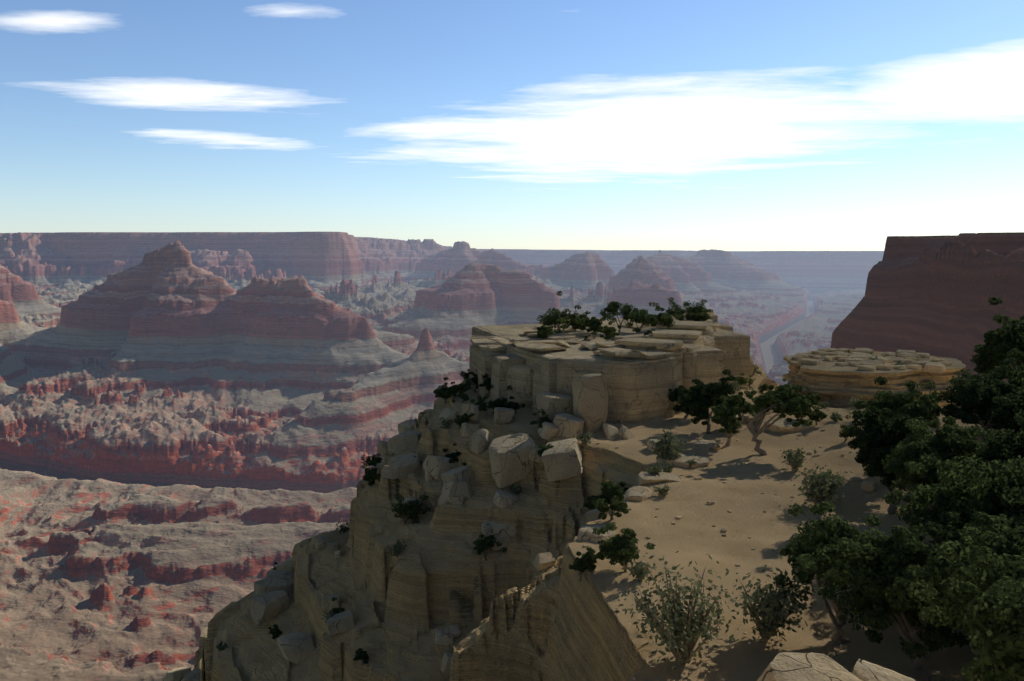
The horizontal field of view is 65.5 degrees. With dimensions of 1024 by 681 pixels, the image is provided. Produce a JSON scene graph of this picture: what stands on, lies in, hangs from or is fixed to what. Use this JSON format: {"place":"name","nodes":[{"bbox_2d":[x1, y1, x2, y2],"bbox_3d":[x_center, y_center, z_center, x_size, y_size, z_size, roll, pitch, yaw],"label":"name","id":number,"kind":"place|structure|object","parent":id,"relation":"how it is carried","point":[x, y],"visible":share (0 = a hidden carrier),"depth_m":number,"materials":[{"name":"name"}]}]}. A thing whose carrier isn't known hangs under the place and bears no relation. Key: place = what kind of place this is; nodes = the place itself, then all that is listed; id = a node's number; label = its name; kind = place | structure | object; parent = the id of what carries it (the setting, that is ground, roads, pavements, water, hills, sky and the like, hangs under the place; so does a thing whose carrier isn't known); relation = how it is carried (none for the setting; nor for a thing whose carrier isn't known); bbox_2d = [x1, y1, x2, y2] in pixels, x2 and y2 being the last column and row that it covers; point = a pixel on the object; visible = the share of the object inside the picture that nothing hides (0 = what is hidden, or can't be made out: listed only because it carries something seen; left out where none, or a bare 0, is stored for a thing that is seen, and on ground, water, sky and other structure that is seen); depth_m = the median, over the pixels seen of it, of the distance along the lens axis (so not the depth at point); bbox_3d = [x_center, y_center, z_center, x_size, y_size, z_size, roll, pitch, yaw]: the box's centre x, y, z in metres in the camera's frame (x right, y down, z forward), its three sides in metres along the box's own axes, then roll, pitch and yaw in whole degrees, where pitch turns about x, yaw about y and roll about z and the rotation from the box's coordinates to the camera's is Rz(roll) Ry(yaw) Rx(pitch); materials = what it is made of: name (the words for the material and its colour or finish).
{"place":"outdoors","nodes":[
{"label":"outdoors","id":0,"kind":"place"},
{"bbox_2d":[0,232,1023,680],"bbox_3d":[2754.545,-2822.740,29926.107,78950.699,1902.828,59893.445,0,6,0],"label":"canyon terrain","id":1,"kind":"structure","parent":0,"point":[196,428],"depth_m":5994.70,"materials":[{"name":"red stone"}]},
{"bbox_2d":[0,0,1023,250],"label":"sky","id":2,"kind":"structure","parent":0,"point":[687,125],"materials":[{"name":"blue"}]},
{"bbox_2d":[194,365,1018,680],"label":"terrain","id":3,"kind":"structure","parent":0,"point":[512,611],"depth_m":51.49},
{"bbox_2d":[164,356,968,680],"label":"boulders","id":4,"kind":"object","parent":3,"relation":"on","point":[514,458],"visible":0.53,"depth_m":58.08,"materials":[{"name":"beige stone"}]},
{"bbox_2d":[469,309,749,422],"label":"rock outcrop","id":5,"kind":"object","parent":3,"relation":"on","point":[643,371],"depth_m":68.89,"materials":[{"name":"beige stone"}]},
{"bbox_2d":[215,352,1011,679],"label":"shrubs","id":6,"kind":"object","parent":3,"relation":"on","point":[769,600],"visible":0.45,"depth_m":27.96,"materials":[{"name":"green plant"}]},
{"bbox_2d":[217,310,1023,680],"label":"tree wood","id":7,"kind":"object","parent":3,"relation":"on","point":[907,630],"visible":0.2,"depth_m":28.73,"materials":[{"name":"brown plant"}]},
{"bbox_2d":[268,291,1023,680],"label":"tree foliage","id":8,"kind":"object","parent":3,"relation":"on","point":[980,603],"visible":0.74,"depth_m":28.59,"materials":[{"name":"green plant"}]},
{"bbox_2d":[443,357,1023,612],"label":"pinyon foliage","id":9,"kind":"object","parent":3,"relation":"on","point":[987,400],"visible":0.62,"depth_m":41.59,"materials":[{"name":"green plant"}]},
{"bbox_2d":[782,351,965,409],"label":"platform rock","id":10,"kind":"object","parent":3,"relation":"on","point":[832,384],"visible":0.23,"depth_m":74.45,"materials":[{"name":"beige stone"}]},
{"bbox_2d":[791,348,951,372],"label":"rock slabs","id":11,"kind":"structure","parent":10,"relation":"on","point":[912,359],"depth_m":78.58,"materials":[{"name":"beige stone"}]}
]}

